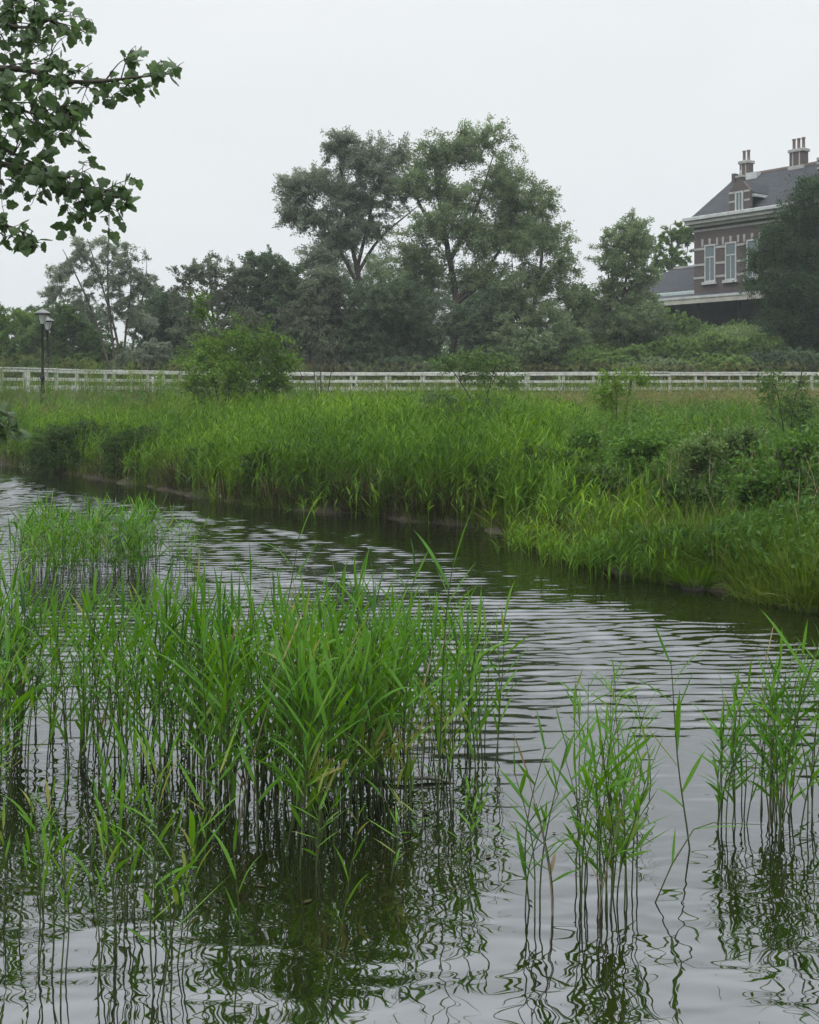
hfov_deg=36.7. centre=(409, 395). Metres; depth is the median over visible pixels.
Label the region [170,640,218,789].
reed
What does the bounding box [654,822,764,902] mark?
reed
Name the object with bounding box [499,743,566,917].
reed
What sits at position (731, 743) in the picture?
reed
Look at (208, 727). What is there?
reed
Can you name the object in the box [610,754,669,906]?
reed
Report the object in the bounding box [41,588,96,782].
reed
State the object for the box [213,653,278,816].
reed
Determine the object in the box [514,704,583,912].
reed
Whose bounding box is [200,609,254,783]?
reed
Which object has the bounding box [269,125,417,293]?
willow tree
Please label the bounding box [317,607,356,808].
reed
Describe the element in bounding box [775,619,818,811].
reed
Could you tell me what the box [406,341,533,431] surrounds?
elder sapling
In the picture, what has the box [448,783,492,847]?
reed
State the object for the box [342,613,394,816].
reed
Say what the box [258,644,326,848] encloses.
reed
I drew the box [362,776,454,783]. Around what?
driftwood branch
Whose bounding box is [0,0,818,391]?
sky
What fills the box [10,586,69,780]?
reed
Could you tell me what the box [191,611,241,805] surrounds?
reed
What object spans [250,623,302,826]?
reed
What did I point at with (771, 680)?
reed
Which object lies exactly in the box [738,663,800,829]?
reed
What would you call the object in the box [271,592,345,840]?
reed
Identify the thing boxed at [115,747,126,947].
reed
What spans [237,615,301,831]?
reed
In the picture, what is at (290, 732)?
reed
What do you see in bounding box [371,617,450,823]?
reed
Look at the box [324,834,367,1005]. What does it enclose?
reed
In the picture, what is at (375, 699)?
reed
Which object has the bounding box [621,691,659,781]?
reed
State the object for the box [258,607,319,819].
reed
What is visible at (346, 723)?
reed
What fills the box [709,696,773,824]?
reed
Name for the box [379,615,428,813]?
reed
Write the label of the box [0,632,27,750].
reed
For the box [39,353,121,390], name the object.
shrub
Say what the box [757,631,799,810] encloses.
reed
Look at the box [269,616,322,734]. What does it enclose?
reed
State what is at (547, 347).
shrub
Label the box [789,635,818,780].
reed
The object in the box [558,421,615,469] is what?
nettle clump
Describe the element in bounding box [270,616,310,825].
reed
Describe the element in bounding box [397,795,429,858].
reed
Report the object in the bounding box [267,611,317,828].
reed
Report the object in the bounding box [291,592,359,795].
reed
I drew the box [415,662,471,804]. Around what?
reed
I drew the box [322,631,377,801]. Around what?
reed
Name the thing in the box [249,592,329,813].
reed
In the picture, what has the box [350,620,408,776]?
reed
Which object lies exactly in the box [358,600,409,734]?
reed
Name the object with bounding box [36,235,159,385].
willow tree
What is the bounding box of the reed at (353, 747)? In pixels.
[319,673,388,796]
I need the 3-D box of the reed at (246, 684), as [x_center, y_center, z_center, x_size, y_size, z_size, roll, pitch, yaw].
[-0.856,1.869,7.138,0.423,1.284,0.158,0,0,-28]
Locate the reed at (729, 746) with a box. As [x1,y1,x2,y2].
[700,679,760,832]
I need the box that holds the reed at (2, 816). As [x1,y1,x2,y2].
[0,801,10,921]
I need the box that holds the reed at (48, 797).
[37,774,55,895]
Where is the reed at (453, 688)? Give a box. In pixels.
[426,612,486,799]
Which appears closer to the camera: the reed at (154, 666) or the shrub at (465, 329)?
the reed at (154, 666)
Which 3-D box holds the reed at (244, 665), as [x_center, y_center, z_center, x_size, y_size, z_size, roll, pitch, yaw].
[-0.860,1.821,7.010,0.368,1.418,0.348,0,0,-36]
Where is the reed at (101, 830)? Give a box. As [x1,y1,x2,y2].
[92,807,119,973]
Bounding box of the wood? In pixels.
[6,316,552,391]
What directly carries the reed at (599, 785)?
in the water
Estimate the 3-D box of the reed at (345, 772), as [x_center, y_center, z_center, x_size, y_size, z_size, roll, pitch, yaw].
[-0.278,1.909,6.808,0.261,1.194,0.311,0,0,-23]
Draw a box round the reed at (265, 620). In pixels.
[239,606,292,799]
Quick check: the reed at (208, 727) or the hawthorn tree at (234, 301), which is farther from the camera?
the hawthorn tree at (234, 301)
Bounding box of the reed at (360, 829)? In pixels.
[343,802,369,877]
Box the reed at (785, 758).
[737,654,792,822]
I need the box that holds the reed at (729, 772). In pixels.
[703,717,750,823]
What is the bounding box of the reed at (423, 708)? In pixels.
[406,623,464,785]
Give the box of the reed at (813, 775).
[788,699,818,837]
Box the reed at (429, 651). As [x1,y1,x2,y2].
[396,614,441,793]
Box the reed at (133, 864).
[96,740,170,910]
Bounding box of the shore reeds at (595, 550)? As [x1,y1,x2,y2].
[191,419,818,584]
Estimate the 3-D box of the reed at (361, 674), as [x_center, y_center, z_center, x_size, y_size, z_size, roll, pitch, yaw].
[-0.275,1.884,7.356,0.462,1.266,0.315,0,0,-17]
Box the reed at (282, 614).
[255,564,334,810]
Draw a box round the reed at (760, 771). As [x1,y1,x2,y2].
[742,664,777,808]
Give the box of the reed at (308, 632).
[279,615,313,784]
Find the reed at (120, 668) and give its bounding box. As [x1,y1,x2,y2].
[92,611,148,774]
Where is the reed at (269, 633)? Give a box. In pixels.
[244,584,295,797]
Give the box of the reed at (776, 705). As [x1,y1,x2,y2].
[752,637,808,800]
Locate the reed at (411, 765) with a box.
[394,675,434,816]
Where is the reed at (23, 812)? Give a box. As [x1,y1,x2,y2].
[1,778,57,953]
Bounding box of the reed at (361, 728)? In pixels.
[339,609,404,822]
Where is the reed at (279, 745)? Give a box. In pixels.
[255,643,320,817]
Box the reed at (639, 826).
[585,702,654,898]
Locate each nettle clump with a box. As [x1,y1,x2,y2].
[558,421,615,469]
[606,427,682,502]
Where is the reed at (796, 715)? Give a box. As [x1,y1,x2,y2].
[779,640,818,786]
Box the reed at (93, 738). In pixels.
[59,632,125,781]
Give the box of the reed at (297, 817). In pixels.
[266,659,335,868]
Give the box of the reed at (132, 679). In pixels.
[100,602,149,787]
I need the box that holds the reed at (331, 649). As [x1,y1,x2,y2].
[316,617,343,793]
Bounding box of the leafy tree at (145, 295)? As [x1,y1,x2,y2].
[119,284,192,386]
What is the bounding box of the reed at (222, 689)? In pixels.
[200,606,262,823]
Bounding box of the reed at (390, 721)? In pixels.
[371,659,417,800]
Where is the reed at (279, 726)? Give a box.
[259,637,308,821]
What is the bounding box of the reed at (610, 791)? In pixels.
[575,741,629,899]
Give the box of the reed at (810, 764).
[785,623,818,816]
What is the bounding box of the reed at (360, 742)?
[342,678,376,784]
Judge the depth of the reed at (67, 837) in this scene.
5.11 m
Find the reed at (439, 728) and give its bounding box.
[414,507,483,811]
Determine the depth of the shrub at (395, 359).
73.61 m
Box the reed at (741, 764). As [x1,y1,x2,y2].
[724,682,763,805]
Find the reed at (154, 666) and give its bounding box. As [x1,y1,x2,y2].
[139,607,197,783]
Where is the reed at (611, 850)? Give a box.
[589,766,639,918]
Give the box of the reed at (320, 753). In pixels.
[268,611,323,831]
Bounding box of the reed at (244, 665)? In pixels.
[219,595,289,819]
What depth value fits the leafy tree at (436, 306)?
106.45 m
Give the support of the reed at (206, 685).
in the water
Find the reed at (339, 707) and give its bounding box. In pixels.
[285,630,364,855]
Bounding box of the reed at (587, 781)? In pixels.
[564,689,621,912]
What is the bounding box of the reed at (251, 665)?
[222,577,283,774]
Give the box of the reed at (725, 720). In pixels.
[689,664,740,808]
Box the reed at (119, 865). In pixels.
[103,814,129,950]
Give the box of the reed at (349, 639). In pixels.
[316,620,364,810]
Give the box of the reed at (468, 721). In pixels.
[445,611,500,791]
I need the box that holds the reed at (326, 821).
[315,793,345,869]
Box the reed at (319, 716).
[293,636,340,855]
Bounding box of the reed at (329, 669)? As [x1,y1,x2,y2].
[307,601,362,844]
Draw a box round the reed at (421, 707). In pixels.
[383,653,439,794]
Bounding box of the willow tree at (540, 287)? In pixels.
[488,179,586,340]
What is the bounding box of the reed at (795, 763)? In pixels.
[747,655,810,838]
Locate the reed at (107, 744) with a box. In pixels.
[94,625,131,774]
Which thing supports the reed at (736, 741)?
in the water
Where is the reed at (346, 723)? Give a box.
[317,612,373,831]
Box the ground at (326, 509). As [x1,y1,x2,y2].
[0,333,818,611]
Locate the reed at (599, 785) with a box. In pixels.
[576,747,635,909]
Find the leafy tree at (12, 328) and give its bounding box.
[0,302,40,364]
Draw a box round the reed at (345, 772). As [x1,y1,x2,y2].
[338,641,385,832]
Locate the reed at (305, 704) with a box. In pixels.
[274,620,330,829]
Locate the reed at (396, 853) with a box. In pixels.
[365,804,424,880]
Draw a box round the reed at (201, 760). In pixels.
[178,715,210,836]
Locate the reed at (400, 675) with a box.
[344,620,419,803]
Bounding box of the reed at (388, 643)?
[362,605,417,786]
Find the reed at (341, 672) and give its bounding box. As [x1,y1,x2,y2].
[283,616,350,848]
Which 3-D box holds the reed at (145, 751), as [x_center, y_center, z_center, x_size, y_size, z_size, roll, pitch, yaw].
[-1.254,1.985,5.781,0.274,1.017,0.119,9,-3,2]
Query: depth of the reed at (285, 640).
7.01 m
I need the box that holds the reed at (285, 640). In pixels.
[232,593,294,821]
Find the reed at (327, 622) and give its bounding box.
[277,580,338,748]
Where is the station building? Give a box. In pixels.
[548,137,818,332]
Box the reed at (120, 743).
[111,701,134,882]
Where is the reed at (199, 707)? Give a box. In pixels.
[177,586,212,770]
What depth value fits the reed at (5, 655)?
7.35 m
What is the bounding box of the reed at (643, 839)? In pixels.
[610,734,673,892]
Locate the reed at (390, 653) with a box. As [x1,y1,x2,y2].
[351,590,408,797]
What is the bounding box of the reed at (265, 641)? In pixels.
[254,616,291,814]
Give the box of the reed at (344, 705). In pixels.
[322,631,392,812]
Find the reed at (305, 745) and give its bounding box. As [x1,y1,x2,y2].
[296,671,341,849]
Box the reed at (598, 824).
[566,761,638,901]
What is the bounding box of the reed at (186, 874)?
[177,842,195,965]
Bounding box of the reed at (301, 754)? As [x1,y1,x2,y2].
[262,614,319,828]
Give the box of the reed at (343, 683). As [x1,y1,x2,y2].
[306,593,380,833]
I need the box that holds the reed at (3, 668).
[0,630,48,802]
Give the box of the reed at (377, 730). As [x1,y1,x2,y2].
[334,638,396,815]
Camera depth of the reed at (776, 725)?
7.20 m
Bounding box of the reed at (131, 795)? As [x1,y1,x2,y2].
[117,746,140,913]
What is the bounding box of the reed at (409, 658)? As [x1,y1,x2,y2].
[367,616,418,803]
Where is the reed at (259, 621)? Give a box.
[214,610,267,755]
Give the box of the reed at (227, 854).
[210,820,259,1009]
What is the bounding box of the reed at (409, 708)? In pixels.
[385,666,436,805]
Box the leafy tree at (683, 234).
[648,220,693,272]
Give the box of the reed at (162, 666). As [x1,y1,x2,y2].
[130,602,178,793]
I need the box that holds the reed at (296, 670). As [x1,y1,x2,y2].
[282,621,321,758]
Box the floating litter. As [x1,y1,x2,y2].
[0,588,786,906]
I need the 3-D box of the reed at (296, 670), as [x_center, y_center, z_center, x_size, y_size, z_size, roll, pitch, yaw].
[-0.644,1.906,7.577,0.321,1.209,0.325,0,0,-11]
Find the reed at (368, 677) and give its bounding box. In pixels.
[366,614,378,792]
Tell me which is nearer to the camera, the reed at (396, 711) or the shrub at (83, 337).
the reed at (396, 711)
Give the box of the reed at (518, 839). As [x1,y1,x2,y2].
[485,709,572,908]
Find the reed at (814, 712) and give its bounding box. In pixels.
[808,688,818,768]
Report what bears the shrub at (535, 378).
on the ground at (326, 509)
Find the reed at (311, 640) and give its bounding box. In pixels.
[297,614,358,824]
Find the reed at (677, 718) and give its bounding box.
[634,624,709,848]
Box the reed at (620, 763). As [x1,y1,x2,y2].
[589,724,644,913]
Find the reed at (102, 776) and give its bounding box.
[89,718,114,858]
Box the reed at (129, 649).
[106,592,159,781]
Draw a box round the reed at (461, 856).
[446,822,479,896]
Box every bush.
[17,414,126,474]
[96,422,184,474]
[161,286,304,417]
[182,438,241,480]
[238,437,323,493]
[364,469,416,493]
[479,439,583,508]
[557,458,642,509]
[645,477,728,525]
[725,467,803,513]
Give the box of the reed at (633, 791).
[597,706,656,909]
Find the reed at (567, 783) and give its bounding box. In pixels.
[548,745,605,895]
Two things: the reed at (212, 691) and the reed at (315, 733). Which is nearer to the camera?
the reed at (315, 733)
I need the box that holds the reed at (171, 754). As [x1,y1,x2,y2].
[135,701,184,876]
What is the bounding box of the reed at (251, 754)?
[221,652,268,826]
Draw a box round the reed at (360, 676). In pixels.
[343,612,408,813]
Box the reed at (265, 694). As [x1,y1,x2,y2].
[227,639,279,828]
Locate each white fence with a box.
[0,367,818,391]
[27,369,817,391]
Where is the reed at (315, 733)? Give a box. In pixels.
[296,661,368,850]
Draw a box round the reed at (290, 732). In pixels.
[244,632,341,845]
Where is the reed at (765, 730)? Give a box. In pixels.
[745,644,784,813]
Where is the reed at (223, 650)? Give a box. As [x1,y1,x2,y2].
[209,605,247,800]
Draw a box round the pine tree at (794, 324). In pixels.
[730,168,818,353]
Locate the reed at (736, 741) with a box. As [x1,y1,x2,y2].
[711,684,758,808]
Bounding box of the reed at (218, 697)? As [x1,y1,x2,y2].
[183,637,241,806]
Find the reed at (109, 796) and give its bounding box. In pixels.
[100,750,123,911]
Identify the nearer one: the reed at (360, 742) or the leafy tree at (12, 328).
the reed at (360, 742)
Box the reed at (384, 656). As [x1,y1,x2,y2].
[354,644,396,802]
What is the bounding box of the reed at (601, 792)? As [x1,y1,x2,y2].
[567,724,640,912]
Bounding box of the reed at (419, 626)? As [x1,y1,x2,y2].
[375,590,433,773]
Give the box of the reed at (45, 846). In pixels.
[37,814,51,976]
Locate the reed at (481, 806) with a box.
[463,775,489,871]
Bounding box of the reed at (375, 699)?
[348,610,403,812]
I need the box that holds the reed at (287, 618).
[249,594,303,795]
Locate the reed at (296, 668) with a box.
[271,582,327,787]
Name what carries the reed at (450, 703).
in the water
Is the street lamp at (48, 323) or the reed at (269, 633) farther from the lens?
the street lamp at (48, 323)
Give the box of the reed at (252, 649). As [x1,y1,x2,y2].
[209,623,268,800]
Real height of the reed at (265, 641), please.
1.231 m
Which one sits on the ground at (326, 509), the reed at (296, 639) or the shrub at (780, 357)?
the shrub at (780, 357)
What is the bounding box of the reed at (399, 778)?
[387,740,404,850]
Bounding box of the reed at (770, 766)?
[760,676,783,826]
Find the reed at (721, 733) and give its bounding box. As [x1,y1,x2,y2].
[702,693,745,829]
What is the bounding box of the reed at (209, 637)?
[197,588,258,803]
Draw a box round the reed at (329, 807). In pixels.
[308,751,336,857]
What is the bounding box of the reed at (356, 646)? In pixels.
[326,569,381,774]
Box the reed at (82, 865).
[57,832,113,992]
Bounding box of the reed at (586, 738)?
[544,679,601,895]
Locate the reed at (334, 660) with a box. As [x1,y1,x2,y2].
[321,626,384,799]
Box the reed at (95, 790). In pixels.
[88,735,116,877]
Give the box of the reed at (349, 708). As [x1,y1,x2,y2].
[328,625,370,801]
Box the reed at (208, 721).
[171,567,250,811]
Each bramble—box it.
[670,429,738,497]
[691,420,785,482]
[752,428,818,498]
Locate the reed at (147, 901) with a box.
[104,755,197,994]
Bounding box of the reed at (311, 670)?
[273,614,336,843]
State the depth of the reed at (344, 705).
7.11 m
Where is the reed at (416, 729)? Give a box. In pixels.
[405,655,431,805]
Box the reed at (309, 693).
[275,632,334,842]
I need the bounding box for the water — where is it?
[0,465,818,1023]
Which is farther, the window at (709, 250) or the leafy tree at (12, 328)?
the window at (709, 250)
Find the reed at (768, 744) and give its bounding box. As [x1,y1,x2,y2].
[737,690,814,830]
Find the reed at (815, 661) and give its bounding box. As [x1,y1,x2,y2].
[796,637,818,704]
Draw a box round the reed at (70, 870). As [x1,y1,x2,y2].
[56,831,75,977]
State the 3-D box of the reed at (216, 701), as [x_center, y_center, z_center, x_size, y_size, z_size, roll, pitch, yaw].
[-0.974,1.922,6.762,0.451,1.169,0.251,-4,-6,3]
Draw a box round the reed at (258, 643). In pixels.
[213,615,274,811]
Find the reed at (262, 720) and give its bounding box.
[240,580,296,807]
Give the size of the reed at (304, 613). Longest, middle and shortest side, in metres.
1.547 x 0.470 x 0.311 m
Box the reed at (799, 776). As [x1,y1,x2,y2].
[775,730,818,843]
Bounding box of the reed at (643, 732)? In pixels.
[621,682,669,780]
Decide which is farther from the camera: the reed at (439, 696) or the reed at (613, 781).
the reed at (439, 696)
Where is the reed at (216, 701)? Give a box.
[195,640,264,835]
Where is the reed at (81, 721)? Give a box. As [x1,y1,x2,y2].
[68,627,105,783]
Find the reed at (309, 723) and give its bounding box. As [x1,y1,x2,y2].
[296,647,338,830]
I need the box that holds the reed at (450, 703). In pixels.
[431,630,464,783]
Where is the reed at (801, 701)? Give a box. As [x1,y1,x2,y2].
[742,609,818,840]
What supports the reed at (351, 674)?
in the water
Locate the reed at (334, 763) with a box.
[282,580,342,833]
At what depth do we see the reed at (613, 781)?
5.77 m
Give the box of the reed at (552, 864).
[513,734,555,914]
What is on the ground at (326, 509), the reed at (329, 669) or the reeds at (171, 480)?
the reeds at (171, 480)
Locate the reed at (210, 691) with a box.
[204,597,263,796]
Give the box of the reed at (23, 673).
[0,621,55,819]
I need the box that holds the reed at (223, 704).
[186,618,265,835]
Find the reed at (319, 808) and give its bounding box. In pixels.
[292,765,344,877]
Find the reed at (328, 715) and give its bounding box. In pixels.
[289,614,363,834]
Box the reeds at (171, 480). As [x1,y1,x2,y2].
[0,431,618,569]
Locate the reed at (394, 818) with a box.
[389,786,414,857]
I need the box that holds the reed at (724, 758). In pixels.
[694,714,772,820]
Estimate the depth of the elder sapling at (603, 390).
29.95 m
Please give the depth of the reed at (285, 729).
7.58 m
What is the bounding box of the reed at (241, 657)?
[189,607,250,775]
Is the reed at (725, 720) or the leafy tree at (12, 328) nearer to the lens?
the reed at (725, 720)
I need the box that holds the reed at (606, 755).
[588,723,663,895]
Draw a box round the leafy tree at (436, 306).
[300,240,555,391]
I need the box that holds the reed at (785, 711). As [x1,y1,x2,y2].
[761,689,810,797]
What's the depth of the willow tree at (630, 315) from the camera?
79.43 m
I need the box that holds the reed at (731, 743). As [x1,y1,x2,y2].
[703,700,755,822]
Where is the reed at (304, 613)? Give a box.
[276,569,351,785]
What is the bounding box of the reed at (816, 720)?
[809,683,818,785]
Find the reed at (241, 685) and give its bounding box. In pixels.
[192,583,258,794]
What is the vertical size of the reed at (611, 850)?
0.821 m
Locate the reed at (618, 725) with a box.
[591,705,624,792]
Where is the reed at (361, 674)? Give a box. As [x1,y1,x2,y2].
[323,607,400,755]
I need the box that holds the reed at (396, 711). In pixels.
[376,657,430,812]
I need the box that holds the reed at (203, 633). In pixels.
[153,600,235,830]
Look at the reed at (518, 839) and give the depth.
5.79 m
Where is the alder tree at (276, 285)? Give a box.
[229,244,308,358]
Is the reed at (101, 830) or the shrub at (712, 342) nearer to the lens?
the reed at (101, 830)
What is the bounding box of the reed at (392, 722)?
[366,646,419,803]
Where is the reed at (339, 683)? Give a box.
[313,630,349,786]
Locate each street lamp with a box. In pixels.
[34,308,50,406]
[44,316,54,382]
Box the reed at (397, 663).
[374,607,417,781]
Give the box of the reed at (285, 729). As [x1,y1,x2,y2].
[265,616,322,781]
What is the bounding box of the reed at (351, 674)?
[322,603,393,786]
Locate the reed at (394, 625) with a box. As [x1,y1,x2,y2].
[342,610,406,800]
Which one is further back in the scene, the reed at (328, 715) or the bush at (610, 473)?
the bush at (610, 473)
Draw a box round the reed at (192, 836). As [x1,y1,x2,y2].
[156,710,242,1007]
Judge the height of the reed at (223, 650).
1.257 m
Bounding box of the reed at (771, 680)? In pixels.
[764,628,785,799]
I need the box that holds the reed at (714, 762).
[689,683,754,797]
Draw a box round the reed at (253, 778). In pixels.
[222,611,287,850]
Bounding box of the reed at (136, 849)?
[109,798,146,940]
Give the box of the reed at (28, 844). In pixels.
[18,794,32,936]
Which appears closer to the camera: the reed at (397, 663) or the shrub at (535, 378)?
the reed at (397, 663)
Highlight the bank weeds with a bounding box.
[371,384,818,599]
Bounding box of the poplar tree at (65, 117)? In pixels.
[0,0,182,444]
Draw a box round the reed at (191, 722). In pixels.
[175,642,214,780]
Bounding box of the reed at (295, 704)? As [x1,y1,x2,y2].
[258,597,324,807]
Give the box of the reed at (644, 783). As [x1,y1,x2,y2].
[616,735,670,889]
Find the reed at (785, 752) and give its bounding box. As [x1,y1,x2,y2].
[761,648,811,813]
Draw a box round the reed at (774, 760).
[760,690,804,807]
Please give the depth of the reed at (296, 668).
7.72 m
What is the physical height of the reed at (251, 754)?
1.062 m
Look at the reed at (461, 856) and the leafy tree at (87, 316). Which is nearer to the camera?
the reed at (461, 856)
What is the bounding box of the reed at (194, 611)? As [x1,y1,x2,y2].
[179,574,229,780]
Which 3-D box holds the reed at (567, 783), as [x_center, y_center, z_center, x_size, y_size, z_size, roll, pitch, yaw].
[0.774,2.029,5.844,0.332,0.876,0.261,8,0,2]
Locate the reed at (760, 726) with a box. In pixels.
[727,704,779,823]
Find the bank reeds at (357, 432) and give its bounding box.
[0,355,818,547]
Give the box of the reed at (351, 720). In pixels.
[333,634,380,842]
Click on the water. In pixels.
(724, 929)
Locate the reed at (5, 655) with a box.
[0,635,22,700]
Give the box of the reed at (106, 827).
[93,753,127,953]
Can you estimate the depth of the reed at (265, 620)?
7.35 m
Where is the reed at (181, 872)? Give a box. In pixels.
[142,794,197,1002]
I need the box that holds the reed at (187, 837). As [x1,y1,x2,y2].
[177,807,214,977]
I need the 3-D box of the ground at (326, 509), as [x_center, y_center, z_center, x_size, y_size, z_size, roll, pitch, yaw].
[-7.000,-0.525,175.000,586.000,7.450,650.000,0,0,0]
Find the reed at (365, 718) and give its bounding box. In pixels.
[323,621,397,826]
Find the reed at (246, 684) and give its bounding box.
[226,612,282,799]
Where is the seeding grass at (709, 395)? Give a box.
[0,354,818,428]
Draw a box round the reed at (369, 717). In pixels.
[341,634,411,829]
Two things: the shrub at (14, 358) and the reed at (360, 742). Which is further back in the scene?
the shrub at (14, 358)
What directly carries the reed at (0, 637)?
in the water
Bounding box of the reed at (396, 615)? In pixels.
[372,586,413,781]
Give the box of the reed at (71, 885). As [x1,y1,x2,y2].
[44,827,85,1005]
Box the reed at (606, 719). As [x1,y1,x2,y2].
[580,706,633,896]
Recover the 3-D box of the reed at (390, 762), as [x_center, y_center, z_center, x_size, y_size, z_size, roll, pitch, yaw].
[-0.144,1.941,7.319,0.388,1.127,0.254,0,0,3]
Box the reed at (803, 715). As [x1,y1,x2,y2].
[776,675,818,834]
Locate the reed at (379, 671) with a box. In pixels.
[352,607,409,789]
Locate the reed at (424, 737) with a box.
[405,637,445,808]
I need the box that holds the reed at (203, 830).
[171,719,238,865]
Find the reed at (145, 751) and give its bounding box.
[131,715,177,915]
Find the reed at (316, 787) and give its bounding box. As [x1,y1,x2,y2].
[262,633,323,836]
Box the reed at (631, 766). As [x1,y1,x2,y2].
[575,727,647,912]
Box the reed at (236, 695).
[225,573,262,788]
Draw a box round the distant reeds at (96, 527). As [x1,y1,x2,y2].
[0,489,818,778]
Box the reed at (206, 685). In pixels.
[169,627,234,777]
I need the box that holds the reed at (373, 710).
[338,626,394,817]
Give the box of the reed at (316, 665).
[284,617,338,755]
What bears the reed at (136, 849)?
in the water
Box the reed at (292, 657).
[251,587,324,785]
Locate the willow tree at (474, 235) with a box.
[363,112,552,355]
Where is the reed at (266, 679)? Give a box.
[253,636,313,804]
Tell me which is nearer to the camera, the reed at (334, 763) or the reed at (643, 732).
the reed at (334, 763)
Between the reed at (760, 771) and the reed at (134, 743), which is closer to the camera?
the reed at (134, 743)
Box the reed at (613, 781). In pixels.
[573,732,637,909]
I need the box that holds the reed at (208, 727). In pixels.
[188,613,231,785]
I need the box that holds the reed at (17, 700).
[0,646,35,782]
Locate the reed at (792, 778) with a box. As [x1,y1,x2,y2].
[768,653,817,824]
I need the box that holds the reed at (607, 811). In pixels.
[588,704,649,912]
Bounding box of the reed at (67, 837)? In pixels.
[28,759,83,972]
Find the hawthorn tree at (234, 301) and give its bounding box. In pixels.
[165,250,267,361]
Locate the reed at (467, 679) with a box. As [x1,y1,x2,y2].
[427,613,485,787]
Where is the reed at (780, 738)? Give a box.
[750,668,801,809]
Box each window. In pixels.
[701,244,716,284]
[722,241,737,282]
[743,239,757,280]
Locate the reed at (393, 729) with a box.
[364,669,411,781]
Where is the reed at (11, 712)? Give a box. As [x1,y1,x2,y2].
[0,650,32,767]
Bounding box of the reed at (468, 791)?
[459,774,472,843]
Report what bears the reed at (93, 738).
in the water
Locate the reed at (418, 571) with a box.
[382,538,427,654]
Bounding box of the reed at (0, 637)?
[0,611,12,681]
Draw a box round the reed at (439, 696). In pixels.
[400,594,453,787]
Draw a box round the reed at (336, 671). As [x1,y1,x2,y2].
[292,610,350,818]
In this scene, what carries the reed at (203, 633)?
in the water
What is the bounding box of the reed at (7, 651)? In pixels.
[0,613,31,760]
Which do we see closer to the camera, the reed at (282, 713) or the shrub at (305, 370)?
the reed at (282, 713)
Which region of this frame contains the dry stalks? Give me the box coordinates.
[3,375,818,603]
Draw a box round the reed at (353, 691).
[319,625,380,827]
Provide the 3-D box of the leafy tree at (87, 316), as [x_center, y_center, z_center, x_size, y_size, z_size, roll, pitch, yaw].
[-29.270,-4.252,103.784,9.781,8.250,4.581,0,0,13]
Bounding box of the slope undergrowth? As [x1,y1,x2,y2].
[3,319,818,392]
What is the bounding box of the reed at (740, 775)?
[722,665,768,818]
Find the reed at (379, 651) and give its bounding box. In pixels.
[352,614,400,781]
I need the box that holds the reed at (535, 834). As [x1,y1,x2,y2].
[496,762,580,913]
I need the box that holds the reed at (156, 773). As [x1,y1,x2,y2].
[142,714,169,912]
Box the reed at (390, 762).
[359,628,414,804]
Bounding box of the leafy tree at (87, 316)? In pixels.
[8,298,116,381]
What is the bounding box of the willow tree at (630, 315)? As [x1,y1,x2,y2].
[579,207,680,345]
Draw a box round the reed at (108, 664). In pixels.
[82,617,150,787]
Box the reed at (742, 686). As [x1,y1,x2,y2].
[731,657,789,817]
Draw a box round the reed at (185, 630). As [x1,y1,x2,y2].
[157,577,224,794]
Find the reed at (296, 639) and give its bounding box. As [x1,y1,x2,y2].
[257,622,334,823]
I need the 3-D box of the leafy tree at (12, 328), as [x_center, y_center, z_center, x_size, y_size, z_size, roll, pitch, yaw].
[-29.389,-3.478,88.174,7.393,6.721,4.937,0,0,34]
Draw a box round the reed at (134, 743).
[128,701,147,873]
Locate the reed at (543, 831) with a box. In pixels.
[518,780,579,913]
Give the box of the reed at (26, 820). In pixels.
[18,789,70,902]
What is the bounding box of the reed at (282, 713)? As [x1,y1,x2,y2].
[242,633,296,800]
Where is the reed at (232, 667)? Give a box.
[196,617,245,817]
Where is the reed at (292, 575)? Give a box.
[247,490,323,756]
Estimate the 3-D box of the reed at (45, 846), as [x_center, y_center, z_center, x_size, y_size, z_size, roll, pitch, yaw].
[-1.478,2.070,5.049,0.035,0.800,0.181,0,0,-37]
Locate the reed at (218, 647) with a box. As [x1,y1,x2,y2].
[191,564,272,811]
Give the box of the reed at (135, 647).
[97,611,151,773]
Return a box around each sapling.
[291,290,348,408]
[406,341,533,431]
[584,362,659,438]
[749,367,795,415]
[758,369,818,440]
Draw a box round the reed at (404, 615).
[372,593,417,782]
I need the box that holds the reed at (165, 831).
[125,769,176,938]
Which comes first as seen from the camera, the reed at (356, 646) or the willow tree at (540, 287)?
the reed at (356, 646)
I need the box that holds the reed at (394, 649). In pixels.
[360,589,427,810]
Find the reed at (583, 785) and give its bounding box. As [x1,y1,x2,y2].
[551,724,608,891]
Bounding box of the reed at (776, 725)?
[744,677,805,809]
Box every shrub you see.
[0,353,60,385]
[12,298,122,374]
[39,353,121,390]
[109,337,172,391]
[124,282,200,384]
[154,358,234,386]
[242,354,310,384]
[294,355,365,386]
[335,270,432,369]
[357,354,441,391]
[392,280,529,386]
[432,355,514,386]
[485,311,592,376]
[502,360,582,386]
[555,283,607,334]
[556,344,618,386]
[605,343,664,371]
[617,355,696,379]
[638,335,705,360]
[650,302,708,335]
[674,350,760,386]
[690,330,749,354]
[725,331,793,355]
[743,346,818,379]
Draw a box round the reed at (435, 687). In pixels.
[407,626,465,802]
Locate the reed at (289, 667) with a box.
[263,579,325,784]
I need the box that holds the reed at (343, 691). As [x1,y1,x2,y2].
[319,612,368,766]
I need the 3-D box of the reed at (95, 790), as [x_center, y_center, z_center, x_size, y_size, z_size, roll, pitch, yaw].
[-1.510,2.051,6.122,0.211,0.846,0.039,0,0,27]

